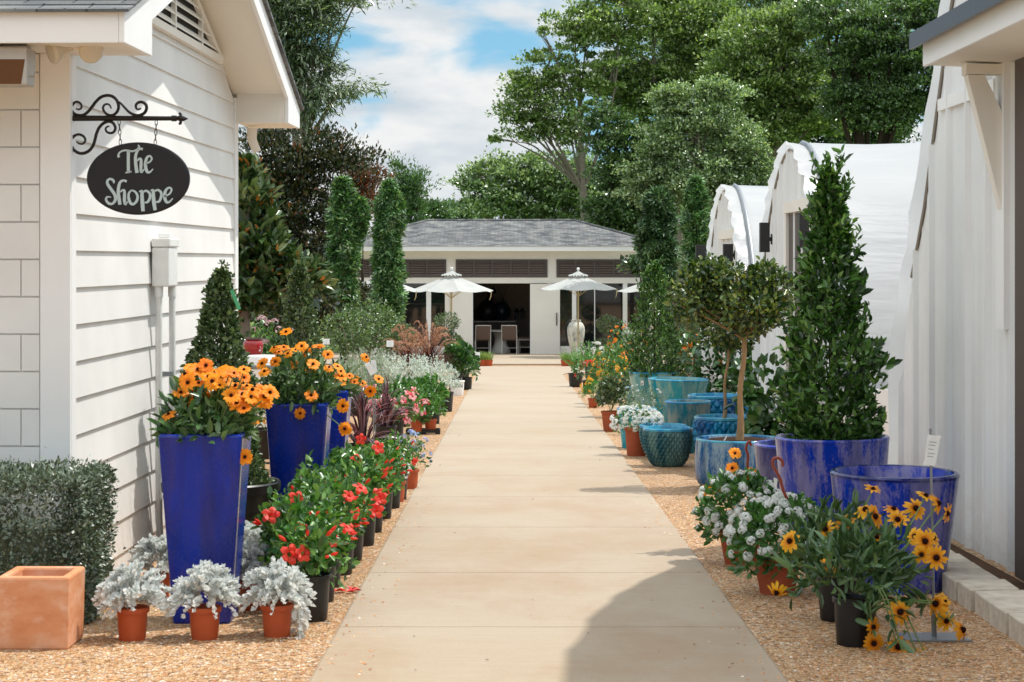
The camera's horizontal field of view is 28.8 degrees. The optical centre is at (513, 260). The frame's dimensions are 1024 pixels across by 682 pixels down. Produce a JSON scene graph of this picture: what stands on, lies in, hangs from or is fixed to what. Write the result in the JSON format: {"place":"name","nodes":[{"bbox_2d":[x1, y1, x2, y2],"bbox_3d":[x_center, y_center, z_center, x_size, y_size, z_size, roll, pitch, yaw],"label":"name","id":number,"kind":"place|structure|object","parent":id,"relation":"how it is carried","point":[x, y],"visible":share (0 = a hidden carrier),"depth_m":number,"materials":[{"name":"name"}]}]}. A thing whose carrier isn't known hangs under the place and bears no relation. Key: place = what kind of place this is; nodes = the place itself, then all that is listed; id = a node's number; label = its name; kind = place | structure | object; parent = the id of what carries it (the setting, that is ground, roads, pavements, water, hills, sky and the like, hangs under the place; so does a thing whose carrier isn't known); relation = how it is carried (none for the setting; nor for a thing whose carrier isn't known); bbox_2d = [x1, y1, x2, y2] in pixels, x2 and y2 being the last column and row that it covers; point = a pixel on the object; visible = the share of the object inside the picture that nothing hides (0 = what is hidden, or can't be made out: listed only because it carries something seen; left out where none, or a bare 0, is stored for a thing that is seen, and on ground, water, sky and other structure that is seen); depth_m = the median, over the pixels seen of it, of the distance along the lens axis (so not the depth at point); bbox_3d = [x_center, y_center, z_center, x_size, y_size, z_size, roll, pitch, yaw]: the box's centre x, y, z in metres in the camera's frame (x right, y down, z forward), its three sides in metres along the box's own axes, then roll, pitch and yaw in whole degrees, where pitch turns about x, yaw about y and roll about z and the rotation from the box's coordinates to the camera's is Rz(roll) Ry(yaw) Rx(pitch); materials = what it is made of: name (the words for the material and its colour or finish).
{"place":"outdoors","nodes":[
{"label":"outdoors","id":0,"kind":"place"},
{"bbox_2d":[382,321,429,380],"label":"fountain grass","id":1,"kind":"object","parent":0,"point":[403,352],"depth_m":37.73,"materials":[{"name":"brown plant"}]},
{"bbox_2d":[391,318,456,379],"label":"fountain grass","id":2,"kind":"object","parent":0,"point":[428,349],"depth_m":36.39,"materials":[{"name":"brown plant"}]},
{"bbox_2d":[250,288,692,352],"bbox_3d":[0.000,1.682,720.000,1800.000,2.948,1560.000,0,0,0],"label":"ground","id":3,"kind":"structure","parent":0,"point":[252,323],"depth_m":76.54,"materials":[{"name":"plant"}]},
{"bbox_2d":[0,0,303,570],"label":"shop building","id":4,"kind":"structure","parent":3,"relation":"on","point":[77,339],"depth_m":11.84,"materials":[{"name":"white wood"}]},
{"bbox_2d":[0,44,35,87],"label":"patio heater","id":5,"kind":"object","parent":4,"relation":"hanging from","point":[17,67],"visible":0.91,"depth_m":10.45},
{"bbox_2d":[45,45,102,63],"bbox_3d":[-2.343,-1.119,10.618,0.302,0.143,0.161,0,0,-13],"label":"flood light","id":6,"kind":"object","parent":4,"relation":"attached to","point":[87,54],"visible":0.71,"depth_m":10.57,"materials":[{"name":"paint"}]},
{"bbox_2d":[72,94,187,154],"bbox_3d":[-2.131,-0.750,11.006,0.662,0.368,0.048,0,0,0],"label":"sign bracket","id":7,"kind":"object","parent":4,"relation":"attached to","point":[111,118],"visible":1,"depth_m":10.99,"materials":[{"name":"black metal"}]},
{"bbox_2d":[87,119,189,214],"bbox_3d":[-2.070,-0.519,10.980,0.569,0.531,0.032,0,0,0],"label":"hanging sign","id":8,"kind":"object","parent":7,"relation":"hanging from","point":[137,178],"visible":1,"depth_m":10.97,"materials":[{"name":"wood"}]},
{"bbox_2d":[152,233,178,537],"bbox_3d":[-2.317,0.878,13.247,0.123,2.126,0.314,0,0,2],"label":"electrical box","id":9,"kind":"object","parent":4,"relation":"attached to","point":[164,260],"visible":0.74,"depth_m":13.12,"materials":[{"name":"white plastic"}]},
{"bbox_2d":[268,0,416,339],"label":"willow oak","id":10,"kind":"object","parent":3,"relation":"on","point":[315,19],"visible":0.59,"depth_m":73.50,"materials":[{"name":"green plant"}]},
{"bbox_2d":[378,151,440,223],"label":"cedar tree","id":11,"kind":"object","parent":3,"relation":"on","point":[410,184],"visible":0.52,"depth_m":104.48,"materials":[{"name":"green plant"}]},
{"bbox_2d":[414,197,458,218],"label":"tree","id":12,"kind":"object","parent":3,"relation":"on","point":[438,210],"visible":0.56,"depth_m":111.50,"materials":[{"name":"green plant"}]},
{"bbox_2d":[350,219,655,353],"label":"pavilion","id":13,"kind":"structure","parent":3,"relation":"on","point":[524,261],"depth_m":66.01,"materials":[{"name":"white paint"}]},
{"bbox_2d":[366,283,444,345],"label":"window","id":14,"kind":"structure","parent":13,"relation":"in","point":[426,305],"depth_m":66.10,"materials":[{"name":"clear glass"}]},
{"bbox_2d":[452,291,472,346],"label":"sliding door","id":15,"kind":"structure","parent":13,"relation":"in","point":[462,303],"depth_m":65.90,"materials":[{"name":"white paint"}]},
{"bbox_2d":[530,284,559,353],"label":"sliding door","id":16,"kind":"structure","parent":13,"relation":"in","point":[544,304],"depth_m":65.90,"materials":[{"name":"white metal"}]},
{"bbox_2d":[560,283,648,345],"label":"window","id":17,"kind":"structure","parent":13,"relation":"in","point":[593,304],"depth_m":66.10,"materials":[{"name":"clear glass"}]},
{"bbox_2d":[437,142,608,219],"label":"pin oak","id":18,"kind":"object","parent":3,"relation":"on","point":[552,191],"visible":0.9,"depth_m":89.32,"materials":[{"name":"green plant"}]},
{"bbox_2d":[485,0,661,221],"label":"river birch","id":19,"kind":"object","parent":3,"relation":"on","point":[596,24],"visible":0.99,"depth_m":81.67,"materials":[{"name":"green plant"}]},
{"bbox_2d":[554,95,683,234],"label":"shade oak","id":20,"kind":"object","parent":3,"relation":"on","point":[619,213],"visible":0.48,"depth_m":75.62,"materials":[{"name":"green plant"}]},
{"bbox_2d":[584,0,761,335],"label":"red maple","id":21,"kind":"object","parent":3,"relation":"on","point":[672,22],"visible":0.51,"depth_m":83.23,"materials":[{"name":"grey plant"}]},
{"bbox_2d":[604,72,774,331],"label":"elm tree","id":22,"kind":"object","parent":3,"relation":"on","point":[747,163],"visible":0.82,"depth_m":61.57,"materials":[{"name":"green plant"}]},
{"bbox_2d":[631,0,912,113],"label":"hickory","id":23,"kind":"object","parent":3,"relation":"on","point":[756,4],"visible":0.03,"depth_m":99.41,"materials":[{"name":"green plant"}]},
{"bbox_2d":[693,0,863,184],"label":"red maple","id":24,"kind":"object","parent":3,"relation":"on","point":[781,107],"visible":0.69,"depth_m":79.31,"materials":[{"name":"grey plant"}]},
{"bbox_2d":[699,36,915,156],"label":"water oak","id":25,"kind":"object","parent":3,"relation":"on","point":[873,136],"visible":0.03,"depth_m":94.97,"materials":[{"name":"green plant"}]},
{"bbox_2d":[788,0,940,143],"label":"water oak","id":26,"kind":"object","parent":3,"relation":"on","point":[902,96],"visible":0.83,"depth_m":75.45,"materials":[{"name":"green plant"}]},
{"bbox_2d":[473,320,515,349],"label":"dining table","id":27,"kind":"object","parent":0,"point":[494,324],"visible":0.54,"depth_m":69.30,"materials":[{"name":"wood"}]},
{"bbox_2d":[324,353,691,364],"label":"patio","id":28,"kind":"structure","parent":0,"point":[522,359],"depth_m":59.34,"materials":[{"name":"concrete"}]},
{"bbox_2d":[433,311,462,346],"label":"ball topiary","id":29,"kind":"object","parent":28,"relation":"on","point":[443,316],"visible":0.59,"depth_m":58.39,"materials":[{"name":"green plant"}]},
{"bbox_2d":[415,267,492,356],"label":"patio umbrella","id":30,"kind":"object","parent":28,"relation":"on","point":[451,281],"visible":0.9,"depth_m":61.47,"materials":[{"name":"fabric"}]},
{"bbox_2d":[540,268,616,353],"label":"patio umbrella","id":31,"kind":"object","parent":28,"relation":"on","point":[577,282],"visible":0.91,"depth_m":62.03,"materials":[{"name":"fabric"}]},
{"bbox_2d":[0,365,1023,681],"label":"gravel bed","id":32,"kind":"object","parent":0,"point":[668,487],"depth_m":9.48,"materials":[{"name":"beige gravel"}]},
{"bbox_2d":[0,566,84,649],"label":"terracotta planter","id":33,"kind":"object","parent":32,"relation":"on","point":[41,607],"visible":1,"depth_m":9.30,"materials":[{"name":"orange ceramic"}]},
{"bbox_2d":[0,446,125,624],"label":"clipped hedge","id":34,"kind":"object","parent":32,"relation":"on","point":[79,535],"visible":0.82,"depth_m":10.08,"materials":[{"name":"green plant"}]},
{"bbox_2d":[91,558,172,640],"bbox_3d":[-1.834,1.628,9.604,0.400,0.392,0.376,0,0,0],"label":"silver plant","id":35,"kind":"object","parent":32,"relation":"on","point":[118,597],"visible":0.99,"depth_m":9.54,"materials":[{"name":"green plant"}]},
{"bbox_2d":[128,533,169,597],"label":"silver plant","id":36,"kind":"object","parent":32,"relation":"on","point":[150,547],"visible":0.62,"depth_m":10.86,"materials":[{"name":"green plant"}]},
{"bbox_2d":[165,560,244,640],"bbox_3d":[-1.492,1.635,9.623,0.387,0.381,0.398,0,0,33],"label":"silver plant","id":37,"kind":"object","parent":32,"relation":"on","point":[211,580],"visible":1,"depth_m":9.56,"materials":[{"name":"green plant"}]},
{"bbox_2d":[146,358,279,623],"bbox_3d":[-1.572,1.167,10.214,0.619,1.344,0.628,0,0,-36],"label":"blue planter","id":38,"kind":"object","parent":32,"relation":"on","point":[206,458],"visible":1,"depth_m":10.04,"materials":[{"name":"ceramic"}]},
{"bbox_2d":[161,259,280,525],"bbox_3d":[-1.910,0.945,13.000,0.778,1.919,0.778,0,0,0],"label":"boxwood cone","id":39,"kind":"object","parent":32,"relation":"on","point":[219,291],"visible":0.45,"depth_m":12.91,"materials":[{"name":"green plant"}]},
{"bbox_2d":[239,536,274,610],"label":"silver plant","id":40,"kind":"object","parent":32,"relation":"on","point":[251,551],"visible":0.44,"depth_m":10.49,"materials":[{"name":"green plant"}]},
{"bbox_2d":[239,556,316,639],"bbox_3d":[-1.156,1.651,9.702,0.387,0.433,0.396,0,0,-25],"label":"silver plant","id":41,"kind":"object","parent":32,"relation":"on","point":[275,581],"visible":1,"depth_m":9.64,"materials":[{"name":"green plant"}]},
{"bbox_2d":[250,293,316,353],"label":"dark bush","id":42,"kind":"object","parent":32,"relation":"on","point":[275,309],"visible":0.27,"depth_m":43.66,"materials":[{"name":"green plant"}]},
{"bbox_2d":[249,496,319,600],"bbox_3d":[-1.199,1.547,10.540,0.420,0.600,0.441,0,0,0],"label":"mandevilla","id":43,"kind":"object","parent":32,"relation":"on","point":[273,514],"visible":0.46,"depth_m":10.46,"materials":[{"name":"green plant"}]},
{"bbox_2d":[238,150,342,363],"bbox_3d":[-3.217,0.520,25.515,2.099,3.960,1.528,0,0,0],"label":"magnolia","id":44,"kind":"object","parent":32,"relation":"on","point":[269,252],"visible":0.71,"depth_m":25.24,"materials":[{"name":"green plant"}]},
{"bbox_2d":[276,257,324,399],"bbox_3d":[-2.079,1.007,19.492,0.634,2.099,0.636,0,0,-23],"label":"boxwood cone","id":45,"kind":"object","parent":32,"relation":"on","point":[299,283],"visible":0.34,"depth_m":19.44,"materials":[{"name":"green plant"}]},
{"bbox_2d":[256,328,352,500],"bbox_3d":[-1.440,1.188,13.608,0.714,1.461,0.603,0,0,0],"label":"blue planter","id":46,"kind":"object","parent":32,"relation":"on","point":[298,430],"visible":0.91,"depth_m":13.43,"materials":[{"name":"ceramic"}]},
{"bbox_2d":[263,511,360,622],"bbox_3d":[-1.040,1.565,10.188,0.480,0.548,0.480,0,0,-44],"label":"mandevilla","id":47,"kind":"object","parent":32,"relation":"on","point":[307,554],"visible":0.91,"depth_m":10.13,"materials":[{"name":"green plant"}]},
{"bbox_2d":[289,466,340,496],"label":"mandevilla","id":48,"kind":"object","parent":32,"relation":"on","point":[304,482],"visible":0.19,"depth_m":12.31,"materials":[{"name":"green plant"}]},
{"bbox_2d":[238,118,395,342],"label":"crape myrtle","id":49,"kind":"object","parent":32,"relation":"on","point":[338,156],"visible":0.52,"depth_m":57.61,"materials":[{"name":"plant"}]},
{"bbox_2d":[285,483,357,601],"bbox_3d":[-1.073,1.532,10.835,0.442,0.644,0.505,0,0,1],"label":"mandevilla","id":50,"kind":"object","parent":32,"relation":"on","point":[318,503],"visible":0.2,"depth_m":10.82,"materials":[{"name":"green plant"}]},
{"bbox_2d":[295,266,349,350],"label":"dark bush","id":51,"kind":"object","parent":32,"relation":"on","point":[330,309],"visible":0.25,"depth_m":44.90,"materials":[{"name":"green plant"}]},
{"bbox_2d":[298,481,362,587],"bbox_3d":[-1.085,1.562,11.405,0.444,0.609,0.442,0,0,-3],"label":"mandevilla","id":52,"kind":"object","parent":32,"relation":"on","point":[349,498],"visible":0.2,"depth_m":11.36,"materials":[{"name":"green plant"}]},
{"bbox_2d":[282,353,383,452],"bbox_3d":[-1.434,1.352,15.819,0.827,1.237,0.648,0,0,0],"label":"blue planter","id":53,"kind":"object","parent":32,"relation":"on","point":[348,390],"visible":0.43,"depth_m":15.65,"materials":[{"name":"ceramic"}]},
{"bbox_2d":[305,472,375,575],"bbox_3d":[-1.048,1.571,11.940,0.435,0.616,0.489,0,0,34],"label":"mandevilla","id":54,"kind":"object","parent":32,"relation":"on","point":[362,515],"visible":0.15,"depth_m":11.94,"materials":[{"name":"green plant"}]},
{"bbox_2d":[321,174,372,368],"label":"columnar sweetgum","id":55,"kind":"object","parent":32,"relation":"on","point":[348,218],"visible":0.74,"depth_m":46.78,"materials":[{"name":"green plant"}]},
{"bbox_2d":[318,306,379,364],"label":"dark shrub","id":56,"kind":"object","parent":32,"relation":"on","point":[345,348],"visible":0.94,"depth_m":38.85,"materials":[{"name":"green plant"}]},
{"bbox_2d":[323,457,383,560],"bbox_3d":[-1.042,1.564,12.607,0.458,0.661,0.457,0,0,-2],"label":"mandevilla","id":57,"kind":"object","parent":32,"relation":"on","point":[364,480],"visible":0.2,"depth_m":12.55,"materials":[{"name":"green plant"}]},
{"bbox_2d":[340,449,392,546],"bbox_3d":[-1.021,1.588,13.381,0.418,0.650,0.488,0,0,13],"label":"mandevilla","id":58,"kind":"object","parent":32,"relation":"on","point":[380,498],"visible":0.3,"depth_m":13.35,"materials":[{"name":"green plant"}]},
{"bbox_2d":[335,155,403,301],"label":"crape myrtle","id":59,"kind":"object","parent":32,"relation":"on","point":[372,180],"visible":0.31,"depth_m":60.78,"materials":[{"name":"green plant"}]},
{"bbox_2d":[343,294,397,383],"bbox_3d":[-2.899,1.594,39.945,1.170,1.885,1.070,0,0,0],"label":"dark shrub","id":60,"kind":"object","parent":32,"relation":"on","point":[377,313],"visible":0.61,"depth_m":39.93,"materials":[{"name":"green plant"}]},
{"bbox_2d":[340,446,402,532],"bbox_3d":[-1.049,1.629,14.197,0.527,0.606,0.483,0,0,3],"label":"mandevilla","id":61,"kind":"object","parent":32,"relation":"on","point":[393,488],"visible":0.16,"depth_m":14.16,"materials":[{"name":"green plant"}]},
{"bbox_2d":[349,379,409,450],"bbox_3d":[-1.483,1.593,19.588,0.937,0.932,0.925,0,0,0],"label":"strappy dracaena","id":62,"kind":"object","parent":32,"relation":"on","point":[362,424],"visible":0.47,"depth_m":19.58,"materials":[{"name":"purple plant"}]},
{"bbox_2d":[359,442,408,519],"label":"mandevilla","id":63,"kind":"object","parent":32,"relation":"on","point":[395,464],"visible":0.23,"depth_m":15.05,"materials":[{"name":"green plant"}]},
{"bbox_2d":[351,374,420,443],"bbox_3d":[-1.445,1.704,22.609,0.871,0.850,0.928,0,0,-32],"label":"strappy dracaena","id":64,"kind":"object","parent":32,"relation":"on","point":[388,425],"visible":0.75,"depth_m":22.55,"materials":[{"name":"purple plant"}]},
{"bbox_2d":[367,176,410,359],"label":"columnar sweetgum","id":65,"kind":"object","parent":32,"relation":"on","point":[388,275],"visible":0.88,"depth_m":49.76,"materials":[{"name":"green plant"}]},
{"bbox_2d":[365,383,424,442],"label":"mandevilla","id":66,"kind":"object","parent":32,"relation":"on","point":[412,403],"visible":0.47,"depth_m":23.50,"materials":[{"name":"pink plant"}]},
{"bbox_2d":[399,429,432,488],"bbox_3d":[-0.943,1.750,17.586,0.418,0.524,0.470,0,0,-27],"label":"plumbago","id":67,"kind":"object","parent":32,"relation":"on","point":[412,482],"visible":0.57,"depth_m":17.55,"materials":[{"name":"plant"}]},
{"bbox_2d":[418,372,449,423],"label":"green leafy plant","id":68,"kind":"object","parent":32,"relation":"on","point":[441,390],"visible":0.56,"depth_m":27.34,"materials":[{"name":"green plant"}]},
{"bbox_2d":[426,359,461,411],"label":"silver bush","id":69,"kind":"object","parent":32,"relation":"on","point":[454,384],"visible":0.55,"depth_m":30.54,"materials":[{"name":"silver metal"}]},
{"bbox_2d":[440,341,472,389],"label":"dark leafy plant","id":70,"kind":"object","parent":32,"relation":"on","point":[461,356],"visible":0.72,"depth_m":38.39,"materials":[{"name":"green plant"}]},
{"bbox_2d":[593,371,630,431],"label":"leafy shrub","id":71,"kind":"object","parent":32,"relation":"on","point":[609,390],"visible":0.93,"depth_m":25.62,"materials":[{"name":"green plant"}]},
{"bbox_2d":[610,401,664,455],"bbox_3d":[1.328,1.806,21.518,0.608,0.595,0.512,0,0,-8],"label":"white alyssum","id":72,"kind":"object","parent":32,"relation":"on","point":[634,447],"visible":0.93,"depth_m":21.41,"materials":[{"name":"plant"}]},
{"bbox_2d":[621,255,688,406],"bbox_3d":[2.078,1.088,29.198,1.008,2.391,0.954,0,0,33],"label":"potted shrub","id":73,"kind":"object","parent":32,"relation":"on","point":[639,372],"visible":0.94,"depth_m":29.04,"materials":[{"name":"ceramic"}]},
{"bbox_2d":[630,185,681,360],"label":"columnar sweetgum","id":74,"kind":"object","parent":32,"relation":"on","point":[657,234],"visible":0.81,"depth_m":56.66,"materials":[{"name":"green plant"}]},
{"bbox_2d":[642,425,693,466],"bbox_3d":[1.556,1.875,20.100,0.521,0.391,0.524,0,0,3],"label":"scale pot","id":75,"kind":"object","parent":32,"relation":"on","point":[667,445],"visible":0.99,"depth_m":19.92,"materials":[{"name":"teal ceramic"}]},
{"bbox_2d":[648,376,708,422],"bbox_3d":[2.112,1.854,25.600,0.790,0.690,0.790,1,0,0],"label":"turquoise pot","id":76,"kind":"object","parent":32,"relation":"on","point":[671,387],"visible":0.62,"depth_m":25.31,"materials":[{"name":"ceramic"}]},
{"bbox_2d":[665,399,710,452],"bbox_3d":[1.924,1.828,22.000,0.516,0.573,0.516,0,0,16],"label":"grey teal pot","id":77,"kind":"object","parent":32,"relation":"on","point":[684,411],"visible":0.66,"depth_m":21.80,"materials":[{"name":"ceramic"}]},
{"bbox_2d":[676,174,711,367],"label":"columnar sweetgum","id":78,"kind":"object","parent":32,"relation":"on","point":[695,215],"visible":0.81,"depth_m":51.80,"materials":[{"name":"green plant"}]},
{"bbox_2d":[676,331,734,392],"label":"leafy vine","id":79,"kind":"object","parent":32,"relation":"on","point":[718,365],"visible":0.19,"depth_m":26.39,"materials":[{"name":"green plant"}]},
{"bbox_2d":[687,393,748,414],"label":"scale pot","id":80,"kind":"object","parent":32,"relation":"on","point":[717,402],"visible":0.1,"depth_m":22.29,"materials":[{"name":"blue ceramic"}]},
{"bbox_2d":[688,302,758,446],"bbox_3d":[2.065,1.200,19.610,0.666,1.716,0.667,0,0,12],"label":"scale pot","id":81,"kind":"object","parent":32,"relation":"on","point":[714,424],"visible":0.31,"depth_m":19.49,"materials":[{"name":"blue ceramic"}]},
{"bbox_2d":[662,251,799,491],"bbox_3d":[1.995,0.962,17.655,1.215,2.100,0.996,0,0,31],"label":"steel blue pot","id":82,"kind":"object","parent":32,"relation":"on","point":[756,291],"visible":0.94,"depth_m":17.51,"materials":[{"name":"ceramic"}]},
{"bbox_2d":[700,183,767,392],"bbox_3d":[9.745,0.567,27.500,13.850,3.280,5.720,0,0,0],"label":"greenhouse","id":83,"kind":"object","parent":32,"relation":"on","point":[737,213],"visible":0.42,"depth_m":26.57,"materials":[{"name":"plastic"}]},
{"bbox_2d":[715,344,752,411],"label":"leafy vine","id":84,"kind":"object","parent":32,"relation":"on","point":[733,370],"visible":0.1,"depth_m":24.45,"materials":[{"name":"green plant"}]},
{"bbox_2d":[689,440,781,564],"bbox_3d":[1.410,1.519,12.459,0.627,0.744,0.623,0,0,0],"label":"white lantana","id":85,"kind":"object","parent":32,"relation":"on","point":[740,482],"visible":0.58,"depth_m":12.38,"materials":[{"name":"plant"}]},
{"bbox_2d":[753,439,779,499],"bbox_3d":[2.109,1.643,14.700,0.675,0.601,0.675,0,0,22],"label":"pot","id":86,"kind":"object","parent":32,"relation":"on","point":[765,452],"visible":0.2,"depth_m":14.54,"materials":[{"name":"ceramic"}]},
{"bbox_2d":[723,352,816,435],"bbox_3d":[2.488,1.452,18.948,0.818,1.184,0.845,0,0,32],"label":"leafy vine","id":87,"kind":"object","parent":32,"relation":"on","point":[759,418],"visible":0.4,"depth_m":18.91,"materials":[{"name":"green plant"}]},
{"bbox_2d":[723,456,820,595],"bbox_3d":[1.485,1.475,11.152,0.613,0.771,0.582,0,0,-32],"label":"white lantana","id":88,"kind":"object","parent":32,"relation":"on","point":[762,561],"visible":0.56,"depth_m":11.05,"materials":[{"name":"plant"}]},
{"bbox_2d":[768,144,902,528],"bbox_3d":[2.130,0.565,13.266,0.779,2.699,0.827,0,0,-21],"label":"blue pot","id":89,"kind":"object","parent":32,"relation":"on","point":[812,450],"visible":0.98,"depth_m":13.15,"materials":[{"name":"ceramic"}]},
{"bbox_2d":[752,140,920,457],"bbox_3d":[10.620,0.399,21.000,15.601,3.344,5.720,0,0,0],"label":"greenhouse","id":90,"kind":"object","parent":32,"relation":"on","point":[881,194],"visible":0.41,"depth_m":19.78,"materials":[{"name":"plastic"}]},
{"bbox_2d":[767,484,924,621],"bbox_3d":[1.669,1.491,10.196,0.743,0.696,0.650,0,0,24],"label":"rudbeckia","id":91,"kind":"object","parent":32,"relation":"on","point":[823,524],"visible":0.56,"depth_m":10.13,"materials":[{"name":"green plant"}]},
{"bbox_2d":[770,491,965,652],"bbox_3d":[1.694,1.518,9.458,0.955,0.821,0.577,0,0,0],"label":"rudbeckia","id":92,"kind":"object","parent":32,"relation":"on","point":[856,625],"visible":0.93,"depth_m":9.37,"materials":[{"name":"green plant"}]},
{"bbox_2d":[830,464,959,594],"bbox_3d":[2.167,1.531,11.347,0.731,0.668,0.731,0,1,0],"label":"blue pot","id":93,"kind":"object","parent":32,"relation":"on","point":[898,485],"visible":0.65,"depth_m":11.09,"materials":[{"name":"ceramic"}]},
{"bbox_2d":[895,428,971,641],"bbox_3d":[2.026,1.315,9.615,0.330,1.012,0.200,0,0,0],"label":"price sign","id":94,"kind":"object","parent":32,"relation":"on","point":[931,452],"visible":0.89,"depth_m":9.60,"materials":[{"name":"grey metal"}]},
{"bbox_2d":[888,0,1023,581],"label":"greenhouse","id":95,"kind":"object","parent":32,"relation":"on","point":[956,379],"visible":0.75,"depth_m":12.72,"materials":[{"name":"plastic"}]},
{"bbox_2d":[909,0,1023,209],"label":"roof overhang","id":96,"kind":"object","parent":95,"relation":"attached to","point":[977,41],"depth_m":11.40,"materials":[{"name":"paint"}]},
{"bbox_2d":[942,571,998,600],"bbox_3d":[2.539,1.826,11.042,0.270,0.158,0.363,0,0,-1],"label":"kerb stone","id":97,"kind":"object","parent":32,"relation":"on","point":[950,584],"visible":0.4,"depth_m":11.02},
{"bbox_2d":[950,544,1023,589],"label":"mulch strip","id":98,"kind":"object","parent":32,"relation":"on","point":[999,573],"depth_m":12.17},
{"bbox_2d":[958,579,1018,610],"bbox_3d":[2.540,1.813,10.667,0.270,0.164,0.363,0,0,1],"label":"kerb stone","id":99,"kind":"object","parent":32,"relation":"on","point":[967,589],"visible":0.49,"depth_m":10.62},
{"bbox_2d":[975,590,1023,621],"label":"kerb stone","id":100,"kind":"object","parent":32,"relation":"on","point":[983,599],"visible":0.51,"depth_m":10.27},
{"bbox_2d":[990,600,1023,634],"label":"kerb stone","id":101,"kind":"object","parent":32,"relation":"on","point":[1000,611],"visible":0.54,"depth_m":9.87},
{"bbox_2d":[309,366,787,681],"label":"path","id":102,"kind":"structure","parent":0,"point":[501,539],"depth_m":11.80,"materials":[{"name":"concrete"}]},
{"bbox_2d":[238,0,933,247],"label":"sky","id":103,"kind":"structure","parent":0,"point":[443,61],"materials":[{"name":"blue"}]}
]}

